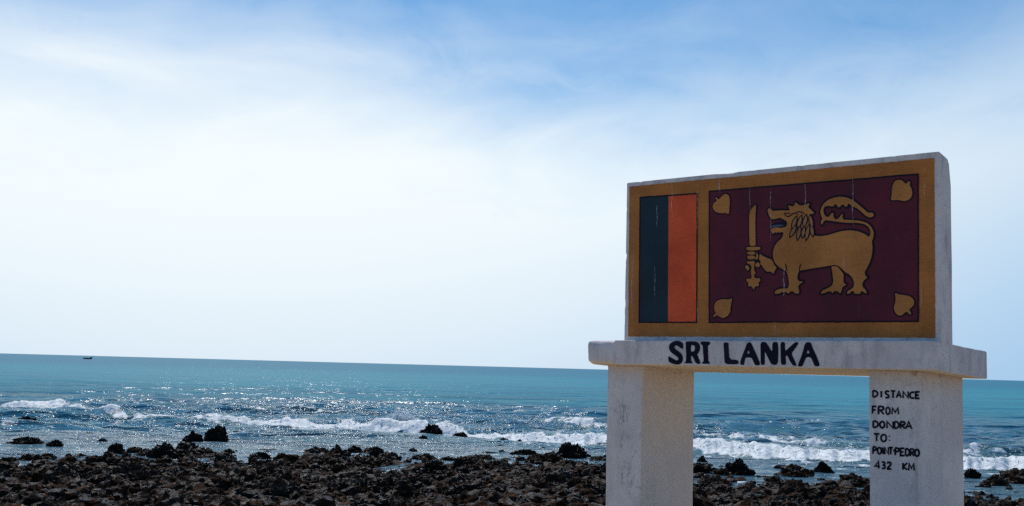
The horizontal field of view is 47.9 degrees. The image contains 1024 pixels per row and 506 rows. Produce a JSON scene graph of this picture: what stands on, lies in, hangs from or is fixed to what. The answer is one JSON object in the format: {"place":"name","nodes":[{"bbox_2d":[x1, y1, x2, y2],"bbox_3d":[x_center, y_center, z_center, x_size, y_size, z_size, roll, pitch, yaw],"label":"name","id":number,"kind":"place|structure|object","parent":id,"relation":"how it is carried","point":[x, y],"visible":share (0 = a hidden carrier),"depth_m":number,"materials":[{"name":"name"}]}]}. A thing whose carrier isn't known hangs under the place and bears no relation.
{"place":"outdoors","nodes":[
{"label":"outdoors","id":0,"kind":"place"},
{"bbox_2d":[0,353,1023,500],"bbox_3d":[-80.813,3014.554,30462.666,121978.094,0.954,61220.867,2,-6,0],"label":"sea","id":1,"kind":"structure","parent":0,"point":[136,391],"depth_m":57.20,"materials":[{"name":"liquid"}]},
{"bbox_2d":[5,436,45,443],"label":"rock","id":2,"kind":"object","parent":1,"relation":"in","point":[27,440],"visible":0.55,"depth_m":29.71,"materials":[{"name":"stone"}]},
{"bbox_2d":[18,416,38,420],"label":"rock","id":3,"kind":"object","parent":1,"relation":"in","point":[27,417],"visible":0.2,"depth_m":37.50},
{"bbox_2d":[46,439,63,446],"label":"rock","id":4,"kind":"object","parent":1,"relation":"in","point":[56,443],"visible":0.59,"depth_m":28.94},
{"bbox_2d":[383,402,432,421],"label":"splash spray","id":5,"kind":"object","parent":1,"relation":"on","point":[397,415],"visible":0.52,"depth_m":43.04,"materials":[{"name":"white liquid"}]},
{"bbox_2d":[418,423,442,434],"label":"rock","id":6,"kind":"object","parent":1,"relation":"in","point":[433,429],"visible":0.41,"depth_m":37.59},
{"bbox_2d":[453,432,467,436],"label":"rock","id":7,"kind":"object","parent":1,"relation":"in","point":[461,434],"visible":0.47,"depth_m":37.92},
{"bbox_2d":[7,396,1022,462],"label":"wave crest spray","id":8,"kind":"object","parent":1,"relation":"on","point":[807,448],"visible":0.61,"depth_m":37.78,"materials":[{"name":"white liquid"}]},
{"bbox_2d":[0,0,1023,380],"label":"sky","id":9,"kind":"structure","parent":0,"point":[419,182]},
{"bbox_2d":[0,446,1023,505],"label":"shore ground","id":10,"kind":"structure","parent":0,"point":[762,500],"depth_m":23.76,"materials":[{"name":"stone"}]},
{"bbox_2d":[0,474,16,480],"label":"rock","id":11,"kind":"object","parent":10,"relation":"on","point":[8,478],"visible":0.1,"depth_m":16.91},
{"bbox_2d":[0,456,18,463],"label":"rock","id":12,"kind":"object","parent":10,"relation":"on","point":[10,459],"visible":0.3,"depth_m":23.94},
{"bbox_2d":[16,453,46,460],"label":"rock","id":13,"kind":"object","parent":10,"relation":"on","point":[27,457],"visible":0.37,"depth_m":25.12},
{"bbox_2d":[29,465,55,481],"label":"rock","id":14,"kind":"object","parent":10,"relation":"on","point":[38,475],"visible":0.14,"depth_m":18.91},
{"bbox_2d":[56,466,82,478],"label":"rock","id":15,"kind":"object","parent":10,"relation":"on","point":[65,470],"visible":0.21,"depth_m":18.02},
{"bbox_2d":[42,476,97,488],"bbox_3d":[-5.625,3.057,14.688,1.067,0.412,1.239,9,-12,-1],"label":"rock","id":16,"kind":"object","parent":10,"relation":"on","point":[64,480],"visible":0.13,"depth_m":14.67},
{"bbox_2d":[53,461,93,473],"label":"rock","id":17,"kind":"object","parent":10,"relation":"on","point":[77,469],"visible":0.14,"depth_m":20.32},
{"bbox_2d":[86,474,106,485],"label":"rock","id":18,"kind":"object","parent":10,"relation":"on","point":[95,480],"visible":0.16,"depth_m":16.20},
{"bbox_2d":[82,467,114,478],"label":"rock","id":19,"kind":"object","parent":10,"relation":"on","point":[86,475],"visible":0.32,"depth_m":19.08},
{"bbox_2d":[95,456,114,466],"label":"rock","id":20,"kind":"object","parent":10,"relation":"on","point":[108,461],"visible":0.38,"depth_m":23.00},
{"bbox_2d":[103,442,126,453],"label":"rock","id":21,"kind":"object","parent":10,"relation":"on","point":[116,448],"visible":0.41,"depth_m":27.38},
{"bbox_2d":[109,460,150,475],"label":"rock","id":22,"kind":"object","parent":10,"relation":"on","point":[131,467],"visible":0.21,"depth_m":21.59,"materials":[{"name":"stone"}]},
{"bbox_2d":[134,450,146,455],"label":"rock","id":23,"kind":"object","parent":10,"relation":"on","point":[142,453],"visible":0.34,"depth_m":26.85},
{"bbox_2d":[127,470,154,481],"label":"rock","id":24,"kind":"object","parent":10,"relation":"on","point":[138,475],"visible":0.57,"depth_m":18.74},
{"bbox_2d":[147,465,161,469],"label":"rock","id":25,"kind":"object","parent":10,"relation":"on","point":[156,467],"visible":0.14,"depth_m":22.85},
{"bbox_2d":[144,442,188,458],"bbox_3d":[-7.999,4.628,26.628,1.010,0.533,0.714,-1,-6,25],"label":"rock","id":26,"kind":"object","parent":10,"relation":"on","point":[165,449],"visible":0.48,"depth_m":26.49,"materials":[{"name":"stone"}]},
{"bbox_2d":[168,474,179,481],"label":"rock","id":27,"kind":"object","parent":10,"relation":"on","point":[174,478],"visible":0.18,"depth_m":18.38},
{"bbox_2d":[175,440,200,453],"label":"rock","id":28,"kind":"object","parent":10,"relation":"on","point":[187,445],"visible":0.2,"depth_m":27.81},
{"bbox_2d":[181,431,204,441],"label":"rock","id":29,"kind":"object","parent":10,"relation":"on","point":[192,436],"visible":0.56,"depth_m":31.86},
{"bbox_2d":[186,447,219,457],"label":"rock","id":30,"kind":"object","parent":10,"relation":"on","point":[202,452],"visible":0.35,"depth_m":27.11,"materials":[{"name":"stone"}]},
{"bbox_2d":[199,472,212,476],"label":"rock","id":31,"kind":"object","parent":10,"relation":"on","point":[203,474],"visible":0.16,"depth_m":17.77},
{"bbox_2d":[204,424,228,441],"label":"rock","id":32,"kind":"object","parent":10,"relation":"on","point":[218,433],"visible":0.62,"depth_m":32.89,"materials":[{"name":"stone"}]},
{"bbox_2d":[208,461,231,471],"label":"rock","id":33,"kind":"object","parent":10,"relation":"on","point":[220,465],"visible":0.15,"depth_m":21.57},
{"bbox_2d":[213,452,236,461],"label":"rock","id":34,"kind":"object","parent":10,"relation":"on","point":[220,457],"visible":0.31,"depth_m":26.05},
{"bbox_2d":[221,455,241,464],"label":"rock","id":35,"kind":"object","parent":10,"relation":"on","point":[231,459],"visible":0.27,"depth_m":25.36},
{"bbox_2d":[228,477,247,489],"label":"rock","id":36,"kind":"object","parent":10,"relation":"on","point":[239,481],"visible":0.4,"depth_m":15.31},
{"bbox_2d":[247,452,271,458],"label":"rock","id":37,"kind":"object","parent":10,"relation":"on","point":[261,455],"visible":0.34,"depth_m":26.98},
{"bbox_2d":[257,473,269,479],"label":"rock","id":38,"kind":"object","parent":10,"relation":"on","point":[264,475],"visible":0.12,"depth_m":17.72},
{"bbox_2d":[255,459,275,466],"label":"rock","id":39,"kind":"object","parent":10,"relation":"on","point":[259,462],"visible":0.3,"depth_m":23.96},
{"bbox_2d":[259,460,289,474],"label":"rock","id":40,"kind":"object","parent":10,"relation":"on","point":[273,467],"visible":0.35,"depth_m":20.67,"materials":[{"name":"stone"}]},
{"bbox_2d":[248,476,308,498],"bbox_3d":[-3.160,3.217,15.516,0.852,0.445,0.879,0,-7,15],"label":"rock","id":41,"kind":"object","parent":10,"relation":"on","point":[276,486],"visible":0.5,"depth_m":15.32,"materials":[{"name":"stone"}]},
{"bbox_2d":[272,452,285,460],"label":"rock","id":42,"kind":"object","parent":10,"relation":"on","point":[279,456],"visible":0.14,"depth_m":26.34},
{"bbox_2d":[249,471,314,490],"bbox_3d":[-3.334,3.380,16.516,1.159,0.501,1.204,-1,-9,-1],"label":"rock","id":43,"kind":"object","parent":10,"relation":"on","point":[289,477],"visible":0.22,"depth_m":16.41,"materials":[{"name":"stone"}]},
{"bbox_2d":[302,446,329,453],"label":"rock","id":44,"kind":"object","parent":10,"relation":"on","point":[314,450],"visible":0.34,"depth_m":29.29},
{"bbox_2d":[300,453,331,458],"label":"rock","id":45,"kind":"object","parent":10,"relation":"on","point":[304,455],"visible":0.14,"depth_m":26.98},
{"bbox_2d":[300,473,333,484],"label":"rock","id":46,"kind":"object","parent":10,"relation":"on","point":[311,478],"visible":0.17,"depth_m":19.49,"materials":[{"name":"stone"}]},
{"bbox_2d":[316,480,339,488],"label":"rock","id":47,"kind":"object","parent":10,"relation":"on","point":[332,483],"visible":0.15,"depth_m":17.26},
{"bbox_2d":[323,487,335,492],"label":"rock","id":48,"kind":"object","parent":10,"relation":"on","point":[330,490],"visible":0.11,"depth_m":15.55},
{"bbox_2d":[318,477,348,484],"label":"rock","id":49,"kind":"object","parent":10,"relation":"on","point":[339,481],"visible":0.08,"depth_m":18.98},
{"bbox_2d":[326,447,351,456],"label":"rock","id":50,"kind":"object","parent":10,"relation":"on","point":[338,450],"visible":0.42,"depth_m":28.44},
{"bbox_2d":[330,463,349,473],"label":"rock","id":51,"kind":"object","parent":10,"relation":"on","point":[336,468],"visible":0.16,"depth_m":23.24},
{"bbox_2d":[325,469,375,480],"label":"rock","id":52,"kind":"object","parent":10,"relation":"on","point":[352,474],"visible":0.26,"depth_m":20.53,"materials":[{"name":"stone"}]},
{"bbox_2d":[347,445,363,452],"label":"rock","id":53,"kind":"object","parent":10,"relation":"on","point":[354,449],"visible":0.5,"depth_m":29.81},
{"bbox_2d":[340,464,385,474],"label":"rock","id":54,"kind":"object","parent":10,"relation":"on","point":[368,469],"visible":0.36,"depth_m":21.93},
{"bbox_2d":[351,476,382,495],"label":"rock","id":55,"kind":"object","parent":10,"relation":"on","point":[366,483],"visible":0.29,"depth_m":15.77,"materials":[{"name":"stone"}]},
{"bbox_2d":[357,455,382,467],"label":"rock","id":56,"kind":"object","parent":10,"relation":"on","point":[370,460],"visible":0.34,"depth_m":25.63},
{"bbox_2d":[364,446,379,453],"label":"rock","id":57,"kind":"object","parent":10,"relation":"on","point":[366,451],"visible":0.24,"depth_m":29.86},
{"bbox_2d":[369,447,385,457],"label":"rock","id":58,"kind":"object","parent":10,"relation":"on","point":[375,452],"visible":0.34,"depth_m":28.33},
{"bbox_2d":[376,452,393,462],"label":"rock","id":59,"kind":"object","parent":10,"relation":"on","point":[382,457],"visible":0.33,"depth_m":26.89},
{"bbox_2d":[369,473,415,490],"bbox_3d":[-2.018,3.745,18.225,1.166,0.541,0.976,6,-9,-17],"label":"rock","id":60,"kind":"object","parent":10,"relation":"on","point":[397,477],"visible":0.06,"depth_m":18.27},
{"bbox_2d":[373,474,413,498],"bbox_3d":[-1.764,3.415,16.575,0.648,0.484,0.929,8,8,22],"label":"rock","id":61,"kind":"object","parent":10,"relation":"on","point":[390,485],"visible":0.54,"depth_m":16.48,"materials":[{"name":"stone"}]},
{"bbox_2d":[389,452,401,459],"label":"rock","id":62,"kind":"object","parent":10,"relation":"on","point":[396,456],"visible":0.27,"depth_m":27.87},
{"bbox_2d":[412,489,425,497],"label":"rock","id":63,"kind":"object","parent":10,"relation":"on","point":[417,493],"visible":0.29,"depth_m":16.85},
{"bbox_2d":[408,474,434,486],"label":"rock","id":64,"kind":"object","parent":10,"relation":"on","point":[420,478],"visible":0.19,"depth_m":20.73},
{"bbox_2d":[411,453,436,459],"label":"rock","id":65,"kind":"object","parent":10,"relation":"on","point":[423,456],"visible":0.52,"depth_m":28.20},
{"bbox_2d":[422,474,435,479],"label":"rock","id":66,"kind":"object","parent":10,"relation":"on","point":[430,475],"visible":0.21,"depth_m":22.22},
{"bbox_2d":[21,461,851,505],"bbox_3d":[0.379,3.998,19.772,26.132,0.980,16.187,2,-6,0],"label":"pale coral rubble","id":67,"kind":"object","parent":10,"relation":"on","point":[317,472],"visible":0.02,"depth_m":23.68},
{"bbox_2d":[423,460,451,473],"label":"rock","id":68,"kind":"object","parent":10,"relation":"on","point":[431,466],"visible":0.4,"depth_m":23.93,"materials":[{"name":"stone"}]},
{"bbox_2d":[430,470,445,474],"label":"rock","id":69,"kind":"object","parent":10,"relation":"on","point":[437,472],"visible":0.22,"depth_m":23.02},
{"bbox_2d":[428,486,448,495],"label":"rock","id":70,"kind":"object","parent":10,"relation":"on","point":[437,491],"visible":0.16,"depth_m":17.24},
{"bbox_2d":[438,456,454,460],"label":"rock","id":71,"kind":"object","parent":10,"relation":"on","point":[447,458],"visible":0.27,"depth_m":28.05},
{"bbox_2d":[441,484,466,495],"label":"rock","id":72,"kind":"object","parent":10,"relation":"on","point":[453,489],"visible":0.38,"depth_m":16.59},
{"bbox_2d":[420,479,489,493],"bbox_3d":[-0.945,3.826,18.256,1.460,0.482,1.202,-4,-4,-35],"label":"rock","id":73,"kind":"object","parent":10,"relation":"on","point":[470,485],"visible":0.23,"depth_m":18.18,"materials":[{"name":"stone"}]},
{"bbox_2d":[452,457,464,469],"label":"rock","id":74,"kind":"object","parent":10,"relation":"on","point":[458,462],"visible":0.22,"depth_m":23.98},
{"bbox_2d":[451,474,477,480],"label":"rock","id":75,"kind":"object","parent":10,"relation":"on","point":[466,476],"visible":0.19,"depth_m":21.32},
{"bbox_2d":[449,456,480,468],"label":"rock","id":76,"kind":"object","parent":10,"relation":"on","point":[466,460],"visible":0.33,"depth_m":25.39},
{"bbox_2d":[470,489,500,496],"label":"rock","id":77,"kind":"object","parent":10,"relation":"on","point":[485,492],"visible":0.29,"depth_m":16.14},
{"bbox_2d":[477,455,497,459],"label":"rock","id":78,"kind":"object","parent":10,"relation":"on","point":[484,457],"visible":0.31,"depth_m":28.52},
{"bbox_2d":[485,459,507,470],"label":"rock","id":79,"kind":"object","parent":10,"relation":"on","point":[493,464],"visible":0.31,"depth_m":25.54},
{"bbox_2d":[492,462,514,470],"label":"rock","id":80,"kind":"object","parent":10,"relation":"on","point":[507,464],"visible":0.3,"depth_m":24.88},
{"bbox_2d":[507,473,529,478],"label":"rock","id":81,"kind":"object","parent":10,"relation":"on","point":[527,474],"visible":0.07,"depth_m":21.80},
{"bbox_2d":[509,449,538,454],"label":"rock","id":82,"kind":"object","parent":10,"relation":"on","point":[524,452],"visible":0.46,"depth_m":30.45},
{"bbox_2d":[514,477,543,485],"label":"rock","id":83,"kind":"object","parent":10,"relation":"on","point":[519,481],"visible":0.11,"depth_m":18.26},
{"bbox_2d":[524,451,564,464],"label":"rock","id":84,"kind":"object","parent":10,"relation":"on","point":[553,457],"visible":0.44,"depth_m":27.66,"materials":[{"name":"stone"}]},
{"bbox_2d":[541,467,580,483],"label":"rock","id":85,"kind":"object","parent":10,"relation":"on","point":[561,475],"visible":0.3,"depth_m":21.49,"materials":[{"name":"stone"}]},
{"bbox_2d":[556,442,586,458],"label":"rock","id":86,"kind":"object","parent":10,"relation":"on","point":[568,450],"visible":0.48,"depth_m":29.62,"materials":[{"name":"stone"}]},
{"bbox_2d":[554,459,597,470],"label":"rock","id":87,"kind":"object","parent":10,"relation":"on","point":[575,464],"visible":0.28,"depth_m":26.06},
{"bbox_2d":[559,478,594,487],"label":"rock","id":88,"kind":"object","parent":10,"relation":"on","point":[573,482],"visible":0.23,"depth_m":18.36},
{"bbox_2d":[587,484,605,494],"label":"rock","id":89,"kind":"object","parent":10,"relation":"on","point":[598,489],"visible":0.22,"depth_m":17.66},
{"bbox_2d":[589,456,605,460],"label":"rock","id":90,"kind":"object","parent":10,"relation":"on","point":[597,458],"visible":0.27,"depth_m":28.98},
{"bbox_2d":[592,461,605,474],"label":"rock","id":91,"kind":"object","parent":10,"relation":"on","point":[599,469],"visible":0.27,"depth_m":24.98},
{"bbox_2d":[693,483,709,488],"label":"rock","id":92,"kind":"object","parent":10,"relation":"on","point":[702,485],"visible":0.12,"depth_m":22.17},
{"bbox_2d":[697,455,707,461],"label":"rock","id":93,"kind":"object","parent":10,"relation":"on","point":[701,459],"visible":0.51,"depth_m":29.69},
{"bbox_2d":[693,462,713,472],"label":"rock","id":94,"kind":"object","parent":10,"relation":"on","point":[699,467],"visible":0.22,"depth_m":26.08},
{"bbox_2d":[697,474,723,481],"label":"rock","id":95,"kind":"object","parent":10,"relation":"on","point":[708,477],"visible":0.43,"depth_m":24.13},
{"bbox_2d":[693,487,739,499],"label":"rock","id":96,"kind":"object","parent":10,"relation":"on","point":[710,491],"visible":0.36,"depth_m":18.12,"materials":[{"name":"stone"}]},
{"bbox_2d":[710,468,731,475],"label":"rock","id":97,"kind":"object","parent":10,"relation":"on","point":[723,472],"visible":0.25,"depth_m":25.79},
{"bbox_2d":[707,495,739,505],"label":"rock","id":98,"kind":"object","parent":10,"relation":"on","point":[718,500],"visible":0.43,"depth_m":16.61,"materials":[{"name":"stone"}]},
{"bbox_2d":[717,485,732,492],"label":"rock","id":99,"kind":"object","parent":10,"relation":"on","point":[724,488],"visible":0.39,"depth_m":22.12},
{"bbox_2d":[725,457,755,475],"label":"rock","id":100,"kind":"object","parent":10,"relation":"on","point":[738,466],"visible":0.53,"depth_m":26.05,"materials":[{"name":"stone"}]},
{"bbox_2d":[730,481,763,493],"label":"rock","id":101,"kind":"object","parent":10,"relation":"on","point":[749,487],"visible":0.41,"depth_m":22.37,"materials":[{"name":"stone"}]},
{"bbox_2d":[735,493,758,500],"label":"rock","id":102,"kind":"object","parent":10,"relation":"on","point":[740,495],"visible":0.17,"depth_m":19.92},
{"bbox_2d":[761,487,775,495],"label":"rock","id":103,"kind":"object","parent":10,"relation":"on","point":[767,491],"visible":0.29,"depth_m":20.90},
{"bbox_2d":[764,476,783,481],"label":"rock","id":104,"kind":"object","parent":10,"relation":"on","point":[773,479],"visible":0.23,"depth_m":23.98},
{"bbox_2d":[766,493,794,505],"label":"rock","id":105,"kind":"object","parent":10,"relation":"on","point":[782,496],"visible":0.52,"depth_m":18.54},
{"bbox_2d":[588,152,986,505],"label":"monument sign","id":106,"kind":"object","parent":10,"relation":"on","point":[842,268],"visible":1,"depth_m":9.33,"materials":[{"name":"white paint"}]},
{"bbox_2d":[775,464,814,476],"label":"rock","id":107,"kind":"object","parent":10,"relation":"on","point":[792,470],"visible":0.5,"depth_m":26.18,"materials":[{"name":"stone"}]},
{"bbox_2d":[770,478,828,500],"bbox_3d":[5.008,4.251,20.319,0.809,0.548,1.324,-2,-11,-32],"label":"rock","id":108,"kind":"object","parent":10,"relation":"on","point":[806,491],"visible":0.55,"depth_m":20.03,"materials":[{"name":"stone"}]},
{"bbox_2d":[811,497,826,504],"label":"rock","id":109,"kind":"object","parent":10,"relation":"on","point":[814,501],"visible":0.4,"depth_m":19.32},
{"bbox_2d":[814,461,834,472],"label":"rock","id":110,"kind":"object","parent":10,"relation":"on","point":[822,467],"visible":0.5,"depth_m":27.33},
{"bbox_2d":[825,485,842,493],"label":"rock","id":111,"kind":"object","parent":10,"relation":"on","point":[830,489],"visible":0.52,"depth_m":22.20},
{"bbox_2d":[835,473,869,486],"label":"rock","id":112,"kind":"object","parent":10,"relation":"on","point":[854,479],"visible":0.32,"depth_m":24.19,"materials":[{"name":"stone"}]},
{"bbox_2d":[836,489,869,497],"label":"rock","id":113,"kind":"object","parent":10,"relation":"on","point":[847,493],"visible":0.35,"depth_m":21.17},
{"bbox_2d":[848,493,869,502],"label":"rock","id":114,"kind":"object","parent":10,"relation":"on","point":[859,497],"visible":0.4,"depth_m":19.83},
{"bbox_2d":[964,468,981,478],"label":"rock","id":115,"kind":"object","parent":10,"relation":"on","point":[971,473],"visible":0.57,"depth_m":27.09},
{"bbox_2d":[964,495,994,505],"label":"rock","id":116,"kind":"object","parent":10,"relation":"on","point":[971,501],"visible":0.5,"depth_m":18.45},
{"bbox_2d":[975,483,990,487],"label":"rock","id":117,"kind":"object","parent":10,"relation":"on","point":[986,485],"visible":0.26,"depth_m":24.70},
{"bbox_2d":[979,474,1010,485],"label":"rock","id":118,"kind":"object","parent":10,"relation":"on","point":[995,480],"visible":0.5,"depth_m":25.12,"materials":[{"name":"stone"}]},
{"bbox_2d":[989,498,1003,503],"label":"rock","id":119,"kind":"object","parent":10,"relation":"on","point":[996,500],"visible":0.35,"depth_m":21.77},
{"bbox_2d":[999,468,1023,483],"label":"rock","id":120,"kind":"object","parent":10,"relation":"on","point":[1014,476],"visible":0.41,"depth_m":26.03,"materials":[{"name":"stone"}]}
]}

